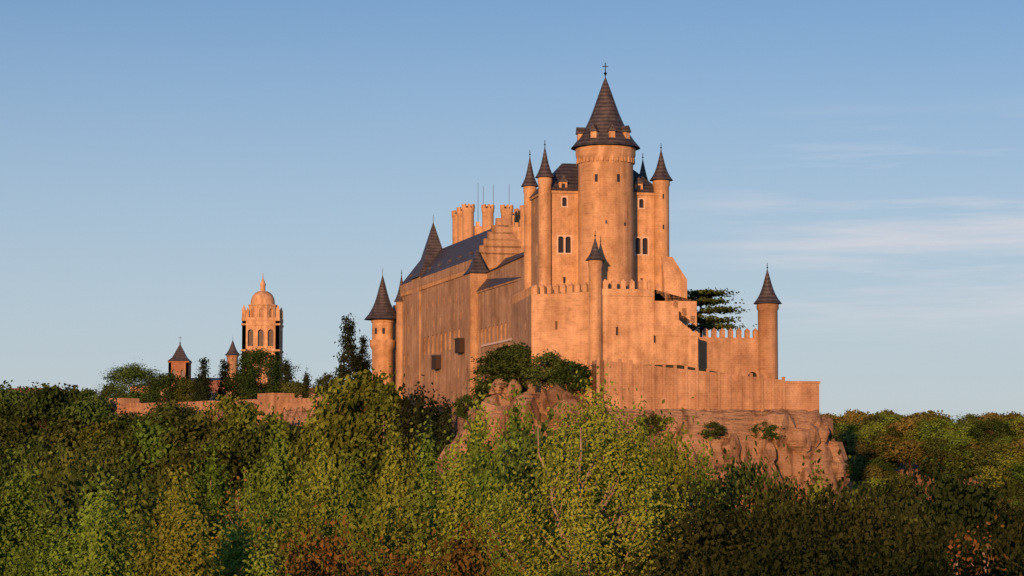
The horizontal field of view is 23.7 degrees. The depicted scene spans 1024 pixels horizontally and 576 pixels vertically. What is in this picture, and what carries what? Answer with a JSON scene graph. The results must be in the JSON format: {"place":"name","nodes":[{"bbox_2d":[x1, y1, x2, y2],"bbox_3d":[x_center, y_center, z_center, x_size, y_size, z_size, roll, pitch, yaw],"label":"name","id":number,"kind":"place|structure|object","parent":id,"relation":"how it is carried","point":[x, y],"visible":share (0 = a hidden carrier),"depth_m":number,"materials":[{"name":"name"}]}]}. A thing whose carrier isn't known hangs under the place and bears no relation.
{"place":"outdoors","nodes":[
{"label":"outdoors","id":0,"kind":"place"},
{"bbox_2d":[0,0,1023,421],"label":"sky","id":1,"kind":"structure","parent":0,"point":[161,160],"materials":[{"name":"blue"}]},
{"bbox_2d":[37,405,1000,520],"bbox_3d":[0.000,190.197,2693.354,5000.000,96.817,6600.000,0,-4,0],"label":"rocky hillside","id":2,"kind":"structure","parent":0,"point":[738,422],"depth_m":342.23,"materials":[{"name":"brown stone"}]},
{"bbox_2d":[0,380,38,421],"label":"broad tree","id":3,"kind":"object","parent":2,"relation":"on","point":[9,397],"visible":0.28,"depth_m":558.41,"materials":[{"name":"green plant"}]},
{"bbox_2d":[0,415,40,454],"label":"broad tree","id":4,"kind":"object","parent":2,"relation":"on","point":[15,433],"visible":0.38,"depth_m":535.64,"materials":[{"name":"green plant"}]},
{"bbox_2d":[0,492,45,575],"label":"tree","id":5,"kind":"object","parent":2,"relation":"on","point":[24,569],"visible":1,"depth_m":117.22,"materials":[{"name":"green plant"}]},
{"bbox_2d":[0,416,78,575],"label":"tree","id":6,"kind":"object","parent":2,"relation":"on","point":[11,517],"visible":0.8,"depth_m":149.87,"materials":[{"name":"green plant"}]},
{"bbox_2d":[5,383,90,453],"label":"broad tree","id":7,"kind":"object","parent":2,"relation":"on","point":[43,400],"visible":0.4,"depth_m":537.35,"materials":[{"name":"green plant"}]},
{"bbox_2d":[0,410,95,563],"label":"broad tree","id":8,"kind":"object","parent":2,"relation":"on","point":[6,473],"visible":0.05,"depth_m":219.34,"materials":[{"name":"green plant"}]},
{"bbox_2d":[32,418,88,455],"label":"broad tree","id":9,"kind":"object","parent":2,"relation":"on","point":[58,436],"visible":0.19,"depth_m":528.87,"materials":[{"name":"green plant"}]},
{"bbox_2d":[0,454,164,575],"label":"broad tree","id":10,"kind":"object","parent":2,"relation":"on","point":[65,496],"visible":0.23,"depth_m":175.84,"materials":[{"name":"green plant"}]},
{"bbox_2d":[56,390,117,446],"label":"broad tree","id":11,"kind":"object","parent":2,"relation":"on","point":[82,412],"visible":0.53,"depth_m":534.57,"materials":[{"name":"green plant"}]},
{"bbox_2d":[28,446,156,575],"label":"tree","id":12,"kind":"object","parent":2,"relation":"on","point":[53,568],"visible":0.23,"depth_m":145.67,"materials":[{"name":"green plant"}]},
{"bbox_2d":[24,428,165,493],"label":"broad tree","id":13,"kind":"object","parent":2,"relation":"on","point":[80,458],"visible":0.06,"depth_m":278.84,"materials":[{"name":"green plant"}]},
{"bbox_2d":[50,431,147,575],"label":"tree","id":14,"kind":"object","parent":2,"relation":"on","point":[113,561],"visible":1,"depth_m":105.14,"materials":[{"name":"green plant"}]},
{"bbox_2d":[73,431,127,460],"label":"broad tree","id":15,"kind":"object","parent":2,"relation":"on","point":[101,446],"visible":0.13,"depth_m":499.98,"materials":[{"name":"green plant"}]},
{"bbox_2d":[75,418,130,450],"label":"light tree","id":16,"kind":"object","parent":2,"relation":"on","point":[93,431],"visible":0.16,"depth_m":517.51,"materials":[{"name":"green plant"}]},
{"bbox_2d":[94,359,173,402],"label":"broad tree","id":17,"kind":"object","parent":2,"relation":"on","point":[131,375],"visible":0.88,"depth_m":637.50,"materials":[{"name":"green plant"}]},
{"bbox_2d":[98,407,171,439],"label":"broad tree","id":18,"kind":"object","parent":2,"relation":"on","point":[126,420],"visible":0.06,"depth_m":518.05,"materials":[{"name":"green plant"}]},
{"bbox_2d":[53,456,220,555],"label":"broad tree","id":19,"kind":"object","parent":2,"relation":"on","point":[141,510],"visible":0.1,"depth_m":222.20,"materials":[{"name":"green plant"}]},
{"bbox_2d":[45,447,233,554],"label":"broad tree","id":20,"kind":"object","parent":2,"relation":"on","point":[209,524],"visible":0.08,"depth_m":267.62,"materials":[{"name":"green plant"}]},
{"bbox_2d":[111,416,186,481],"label":"light tree","id":21,"kind":"object","parent":2,"relation":"on","point":[143,436],"visible":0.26,"depth_m":484.85,"materials":[{"name":"green plant"}]},
{"bbox_2d":[120,409,202,480],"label":"broad tree","id":22,"kind":"object","parent":2,"relation":"on","point":[167,417],"visible":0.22,"depth_m":489.80,"materials":[{"name":"green plant"}]},
{"bbox_2d":[109,437,222,575],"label":"tree","id":23,"kind":"object","parent":2,"relation":"on","point":[149,541],"visible":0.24,"depth_m":143.29,"materials":[{"name":"green plant"}]},
{"bbox_2d":[130,398,201,420],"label":"broad tree","id":24,"kind":"object","parent":2,"relation":"on","point":[170,404],"visible":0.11,"depth_m":509.54,"materials":[{"name":"green plant"}]},
{"bbox_2d":[147,371,191,402],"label":"broad tree","id":25,"kind":"object","parent":2,"relation":"on","point":[170,378],"visible":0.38,"depth_m":686.71,"materials":[{"name":"green plant"}]},
{"bbox_2d":[8,278,339,428],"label":"city buildings","id":26,"kind":"structure","parent":2,"relation":"on","point":[262,322],"depth_m":899.01,"materials":[{"name":"stone"}]},
{"bbox_2d":[135,439,237,575],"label":"tree","id":27,"kind":"object","parent":2,"relation":"on","point":[184,558],"visible":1,"depth_m":105.28,"materials":[{"name":"green plant"}]},
{"bbox_2d":[169,376,209,401],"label":"broad tree","id":28,"kind":"object","parent":2,"relation":"on","point":[182,388],"visible":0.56,"depth_m":647.11,"materials":[{"name":"green plant"}]},
{"bbox_2d":[152,412,235,497],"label":"broad tree","id":29,"kind":"object","parent":2,"relation":"on","point":[191,429],"visible":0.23,"depth_m":481.58,"materials":[{"name":"green plant"}]},
{"bbox_2d":[137,438,256,510],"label":"broad tree","id":30,"kind":"object","parent":2,"relation":"on","point":[188,455],"visible":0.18,"depth_m":453.72,"materials":[{"name":"green plant"}]},
{"bbox_2d":[189,357,215,400],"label":"conifer tree","id":31,"kind":"object","parent":2,"relation":"on","point":[205,390],"visible":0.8,"depth_m":639.38,"materials":[{"name":"green plant"}]},
{"bbox_2d":[179,438,234,559],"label":"poplar tree","id":32,"kind":"object","parent":2,"relation":"on","point":[215,486],"visible":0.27,"depth_m":271.71,"materials":[{"name":"green plant"}]},
{"bbox_2d":[186,392,256,447],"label":"light tree","id":33,"kind":"object","parent":2,"relation":"on","point":[224,404],"visible":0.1,"depth_m":492.36,"materials":[{"name":"green plant"}]},
{"bbox_2d":[213,357,236,400],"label":"conifer tree","id":34,"kind":"object","parent":2,"relation":"on","point":[225,367],"visible":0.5,"depth_m":649.57,"materials":[{"name":"green plant"}]},
{"bbox_2d":[197,470,289,575],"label":"tree","id":35,"kind":"object","parent":2,"relation":"on","point":[229,559],"visible":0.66,"depth_m":152.61,"materials":[{"name":"green plant"}]},
{"bbox_2d":[195,401,301,496],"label":"light tree","id":36,"kind":"object","parent":2,"relation":"on","point":[243,418],"visible":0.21,"depth_m":472.03,"materials":[{"name":"green plant"}]},
{"bbox_2d":[231,456,269,572],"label":"poplar tree","id":37,"kind":"object","parent":2,"relation":"on","point":[247,504],"visible":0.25,"depth_m":219.03,"materials":[{"name":"green plant"}]},
{"bbox_2d":[222,346,300,399],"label":"broad tree","id":38,"kind":"object","parent":2,"relation":"on","point":[257,358],"visible":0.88,"depth_m":637.71,"materials":[{"name":"green plant"}]},
{"bbox_2d":[222,419,300,485],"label":"broad tree","id":39,"kind":"object","parent":2,"relation":"on","point":[245,442],"visible":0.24,"depth_m":465.76,"materials":[{"name":"green plant"}]},
{"bbox_2d":[237,501,292,575],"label":"tree","id":40,"kind":"object","parent":2,"relation":"on","point":[263,567],"visible":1,"depth_m":107.98,"materials":[{"name":"green plant"}]},
{"bbox_2d":[247,484,292,575],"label":"poplar tree","id":41,"kind":"object","parent":2,"relation":"on","point":[270,521],"visible":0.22,"depth_m":174.91,"materials":[{"name":"green plant"}]},
{"bbox_2d":[242,389,315,550],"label":"poplar tree","id":42,"kind":"object","parent":2,"relation":"on","point":[275,472],"visible":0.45,"depth_m":263.16,"materials":[{"name":"green plant"}]},
{"bbox_2d":[243,454,390,575],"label":"tree","id":43,"kind":"object","parent":2,"relation":"on","point":[311,515],"visible":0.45,"depth_m":148.37,"materials":[{"name":"green plant"}]},
{"bbox_2d":[283,405,356,555],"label":"poplar tree","id":44,"kind":"object","parent":2,"relation":"on","point":[321,487],"visible":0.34,"depth_m":237.43,"materials":[{"name":"green plant"}]},
{"bbox_2d":[213,472,437,575],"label":"brown tree","id":45,"kind":"object","parent":2,"relation":"on","point":[333,565],"visible":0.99,"depth_m":116.59,"materials":[{"name":"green plant"}]},
{"bbox_2d":[279,372,375,492],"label":"light tree","id":46,"kind":"object","parent":2,"relation":"on","point":[322,405],"visible":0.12,"depth_m":436.22,"materials":[{"name":"green plant"}]},
{"bbox_2d":[287,366,409,493],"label":"light tree","id":47,"kind":"object","parent":2,"relation":"on","point":[364,386],"visible":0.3,"depth_m":427.56,"materials":[{"name":"green plant"}]},
{"bbox_2d":[327,313,371,395],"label":"conifer tree","id":48,"kind":"object","parent":2,"relation":"on","point":[349,358],"visible":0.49,"depth_m":469.84,"materials":[{"name":"green plant"}]},
{"bbox_2d":[316,422,386,575],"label":"poplar tree","id":49,"kind":"object","parent":2,"relation":"on","point":[369,529],"visible":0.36,"depth_m":186.28,"materials":[{"name":"green plant"}]},
{"bbox_2d":[328,449,383,564],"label":"poplar tree","id":50,"kind":"object","parent":2,"relation":"on","point":[357,478],"visible":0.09,"depth_m":273.25,"materials":[{"name":"green plant"}]},
{"bbox_2d":[357,428,393,492],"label":"broad tree","id":51,"kind":"object","parent":2,"relation":"on","point":[376,463],"visible":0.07,"depth_m":418.69,"materials":[{"name":"green plant"}]},
{"bbox_2d":[353,365,404,496],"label":"poplar tree","id":52,"kind":"object","parent":2,"relation":"on","point":[383,400],"visible":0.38,"depth_m":422.55,"materials":[{"name":"green plant"}]},
{"bbox_2d":[313,507,460,575],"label":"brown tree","id":53,"kind":"object","parent":2,"relation":"on","point":[396,569],"visible":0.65,"depth_m":122.64,"materials":[{"name":"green plant"}]},
{"bbox_2d":[344,491,435,575],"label":"tree","id":54,"kind":"object","parent":2,"relation":"on","point":[404,548],"visible":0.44,"depth_m":139.22,"materials":[{"name":"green plant"}]},
{"bbox_2d":[361,397,434,571],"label":"poplar tree","id":55,"kind":"object","parent":2,"relation":"on","point":[393,466],"visible":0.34,"depth_m":239.65,"materials":[{"name":"green plant"}]},
{"bbox_2d":[384,373,420,475],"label":"cypress tree","id":56,"kind":"object","parent":2,"relation":"on","point":[401,418],"visible":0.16,"depth_m":407.06,"materials":[{"name":"green plant"}]},
{"bbox_2d":[374,463,442,575],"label":"poplar tree","id":57,"kind":"object","parent":2,"relation":"on","point":[412,512],"visible":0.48,"depth_m":196.10,"materials":[{"name":"green plant"}]},
{"bbox_2d":[401,375,429,485],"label":"cypress tree","id":58,"kind":"object","parent":2,"relation":"on","point":[419,405],"visible":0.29,"depth_m":404.00,"materials":[{"name":"green plant"}]},
{"bbox_2d":[386,410,458,564],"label":"poplar tree","id":59,"kind":"object","parent":2,"relation":"on","point":[427,459],"visible":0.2,"depth_m":279.95,"materials":[{"name":"green plant"}]},
{"bbox_2d":[416,382,449,470],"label":"cypress tree","id":60,"kind":"object","parent":2,"relation":"on","point":[432,410],"visible":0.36,"depth_m":401.37,"materials":[{"name":"green plant"}]},
{"bbox_2d":[344,474,541,575],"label":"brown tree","id":61,"kind":"object","parent":2,"relation":"on","point":[468,564],"visible":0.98,"depth_m":121.09,"materials":[{"name":"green plant"}]},
{"bbox_2d":[432,395,459,458],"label":"cypress tree","id":62,"kind":"object","parent":2,"relation":"on","point":[445,413],"visible":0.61,"depth_m":399.00,"materials":[{"name":"green plant"}]},
{"bbox_2d":[414,405,517,575],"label":"tree","id":63,"kind":"object","parent":2,"relation":"on","point":[459,496],"visible":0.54,"depth_m":154.24,"materials":[{"name":"green plant"}]},
{"bbox_2d":[429,414,506,573],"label":"poplar tree","id":64,"kind":"object","parent":2,"relation":"on","point":[474,459],"visible":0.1,"depth_m":228.51,"materials":[{"name":"green plant"}]},
{"bbox_2d":[430,368,509,548],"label":"poplar tree","id":65,"kind":"object","parent":2,"relation":"on","point":[480,425],"visible":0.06,"depth_m":268.02,"materials":[{"name":"green plant"}]},
{"bbox_2d":[463,439,521,575],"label":"poplar tree","id":66,"kind":"object","parent":2,"relation":"on","point":[484,488],"visible":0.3,"depth_m":183.04,"materials":[{"name":"green plant"}]},
{"bbox_2d":[489,378,539,489],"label":"poplar tree","id":67,"kind":"object","parent":2,"relation":"on","point":[514,410],"visible":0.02,"depth_m":259.47,"materials":[{"name":"green plant"}]},
{"bbox_2d":[495,406,539,523],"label":"poplar tree","id":68,"kind":"object","parent":2,"relation":"on","point":[520,449],"visible":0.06,"depth_m":238.91,"materials":[{"name":"green plant"}]},
{"bbox_2d":[420,394,653,575],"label":"broad tree","id":69,"kind":"object","parent":2,"relation":"on","point":[528,442],"visible":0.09,"depth_m":196.01,"materials":[{"name":"green plant"}]},
{"bbox_2d":[533,538,582,575],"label":"tree","id":70,"kind":"object","parent":2,"relation":"on","point":[561,572],"visible":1,"depth_m":141.19,"materials":[{"name":"green plant"}]},
{"bbox_2d":[456,363,702,575],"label":"tree","id":71,"kind":"object","parent":2,"relation":"on","point":[615,452],"visible":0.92,"depth_m":147.57,"materials":[{"name":"green plant"}]},
{"bbox_2d":[364,63,820,413],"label":"castle","id":72,"kind":"structure","parent":2,"relation":"on","point":[574,262],"depth_m":354.09,"materials":[{"name":"stone"}]},
{"bbox_2d":[687,287,756,336],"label":"cedar tree","id":73,"kind":"object","parent":72,"relation":"on","point":[703,297],"visible":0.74,"depth_m":364.87,"materials":[{"name":"green plant"}]},
{"bbox_2d":[435,374,853,506],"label":"crag rock","id":74,"kind":"object","parent":2,"relation":"on","point":[805,439],"visible":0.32,"depth_m":341.83,"materials":[{"name":"brown stone"}]},
{"bbox_2d":[471,343,525,383],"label":"bush","id":75,"kind":"object","parent":74,"relation":"on","point":[494,356],"visible":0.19,"depth_m":357.56,"materials":[{"name":"green plant"}]},
{"bbox_2d":[469,372,529,409],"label":"bush","id":76,"kind":"object","parent":74,"relation":"on","point":[482,390],"visible":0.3,"depth_m":353.29,"materials":[{"name":"green plant"}]},
{"bbox_2d":[487,340,535,382],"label":"bush","id":77,"kind":"object","parent":74,"relation":"on","point":[508,353],"visible":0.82,"depth_m":351.02,"materials":[{"name":"green plant"}]},
{"bbox_2d":[513,348,573,390],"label":"bush","id":78,"kind":"object","parent":74,"relation":"on","point":[547,359],"visible":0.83,"depth_m":345.51,"materials":[{"name":"green plant"}]},
{"bbox_2d":[548,360,591,394],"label":"bush","id":79,"kind":"object","parent":74,"relation":"on","point":[582,374],"visible":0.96,"depth_m":343.00,"materials":[{"name":"green plant"}]},
{"bbox_2d":[629,388,674,525],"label":"poplar tree","id":80,"kind":"object","parent":2,"relation":"on","point":[664,468],"visible":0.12,"depth_m":225.93,"materials":[{"name":"green plant"}]},
{"bbox_2d":[650,408,690,498],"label":"poplar tree","id":81,"kind":"object","parent":2,"relation":"on","point":[669,450],"visible":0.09,"depth_m":250.68,"materials":[{"name":"green plant"}]},
{"bbox_2d":[645,397,726,547],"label":"poplar tree","id":82,"kind":"object","parent":2,"relation":"on","point":[684,467],"visible":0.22,"depth_m":188.02,"materials":[{"name":"green plant"}]},
{"bbox_2d":[666,414,730,520],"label":"poplar tree","id":83,"kind":"object","parent":2,"relation":"on","point":[703,473],"visible":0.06,"depth_m":240.27,"materials":[{"name":"green plant"}]},
{"bbox_2d":[561,475,866,575],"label":"broad tree","id":84,"kind":"object","parent":2,"relation":"on","point":[696,539],"visible":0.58,"depth_m":146.00,"materials":[{"name":"green plant"}]},
{"bbox_2d":[700,436,794,524],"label":"broad tree","id":85,"kind":"object","parent":2,"relation":"on","point":[745,476],"visible":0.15,"depth_m":257.09,"materials":[{"name":"green plant"}]},
{"bbox_2d":[746,455,810,522],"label":"broad tree","id":86,"kind":"object","parent":2,"relation":"on","point":[794,492],"visible":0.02,"depth_m":256.60,"materials":[{"name":"green plant"}]},
{"bbox_2d":[653,505,961,575],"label":"broad tree","id":87,"kind":"object","parent":2,"relation":"on","point":[780,569],"visible":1,"depth_m":107.36,"materials":[{"name":"green plant"}]},
{"bbox_2d":[737,476,891,541],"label":"dark broadleaf tree","id":88,"kind":"object","parent":2,"relation":"on","point":[793,510],"visible":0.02,"depth_m":188.76,"materials":[{"name":"green plant"}]},
{"bbox_2d":[725,449,968,561],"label":"dark broadleaf tree","id":89,"kind":"object","parent":2,"relation":"on","point":[847,496],"visible":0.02,"depth_m":189.70,"materials":[{"name":"green plant"}]},
{"bbox_2d":[783,455,952,543],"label":"broad tree","id":90,"kind":"object","parent":2,"relation":"on","point":[855,491],"visible":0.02,"depth_m":213.08,"materials":[{"name":"green plant"}]},
{"bbox_2d":[852,464,892,483],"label":"pine tree","id":91,"kind":"object","parent":2,"relation":"on","point":[866,472],"visible":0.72,"depth_m":626.76,"materials":[{"name":"green plant"}]},
{"bbox_2d":[747,479,1014,574],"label":"broad tree","id":92,"kind":"object","parent":2,"relation":"on","point":[865,534],"visible":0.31,"depth_m":155.99,"materials":[{"name":"green plant"}]},
{"bbox_2d":[871,439,926,479],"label":"pine tree","id":93,"kind":"object","parent":2,"relation":"on","point":[897,453],"visible":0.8,"depth_m":624.62,"materials":[{"name":"green plant"}]},
{"bbox_2d":[792,525,1023,575],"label":"broad tree","id":94,"kind":"object","parent":2,"relation":"on","point":[923,567],"visible":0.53,"depth_m":113.27,"materials":[{"name":"green plant"}]},
{"bbox_2d":[841,427,1023,545],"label":"dark broadleaf tree","id":95,"kind":"object","parent":2,"relation":"on","point":[966,500],"visible":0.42,"depth_m":243.22,"materials":[{"name":"green plant"}]},
{"bbox_2d":[843,515,1023,575],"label":"broad tree","id":96,"kind":"object","parent":2,"relation":"on","point":[939,555],"visible":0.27,"depth_m":151.50,"materials":[{"name":"green plant"}]},
{"bbox_2d":[911,417,967,442],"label":"light tree","id":97,"kind":"object","parent":2,"relation":"on","point":[928,427],"visible":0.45,"depth_m":637.25,"materials":[{"name":"green plant"}]},
{"bbox_2d":[919,439,973,478],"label":"broad tree","id":98,"kind":"object","parent":2,"relation":"on","point":[941,452],"visible":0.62,"depth_m":609.92,"materials":[{"name":"green plant"}]},
{"bbox_2d":[919,436,985,478],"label":"light tree","id":99,"kind":"object","parent":2,"relation":"on","point":[957,440],"visible":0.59,"depth_m":610.69,"materials":[{"name":"green plant"}]},
{"bbox_2d":[913,513,1017,572],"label":"dark broadleaf tree","id":100,"kind":"object","parent":2,"relation":"on","point":[995,546],"visible":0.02,"depth_m":184.39,"materials":[{"name":"green plant"}]},
{"bbox_2d":[914,545,1023,575],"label":"bush","id":101,"kind":"object","parent":2,"relation":"on","point":[975,563],"visible":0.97,"depth_m":110.58,"materials":[{"name":"green plant"}]},
{"bbox_2d":[933,495,1023,564],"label":"dark broadleaf tree","id":102,"kind":"object","parent":2,"relation":"on","point":[974,537],"visible":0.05,"depth_m":219.90,"materials":[{"name":"green plant"}]},
{"bbox_2d":[961,438,1010,477],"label":"broad tree","id":103,"kind":"object","parent":2,"relation":"on","point":[986,448],"visible":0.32,"depth_m":597.19,"materials":[{"name":"green plant"}]},
{"bbox_2d":[965,417,1016,445],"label":"broad tree","id":104,"kind":"object","parent":2,"relation":"on","point":[981,429],"visible":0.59,"depth_m":616.86,"materials":[{"name":"green plant"}]},
{"bbox_2d":[974,452,1021,490],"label":"light tree","id":105,"kind":"object","parent":2,"relation":"on","point":[995,476],"visible":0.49,"depth_m":585.61,"materials":[{"name":"green plant"}]},
{"bbox_2d":[981,504,1023,556],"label":"dark broadleaf tree","id":106,"kind":"object","parent":2,"relation":"on","point":[1020,530],"visible":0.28,"depth_m":230.86,"materials":[{"name":"green plant"}]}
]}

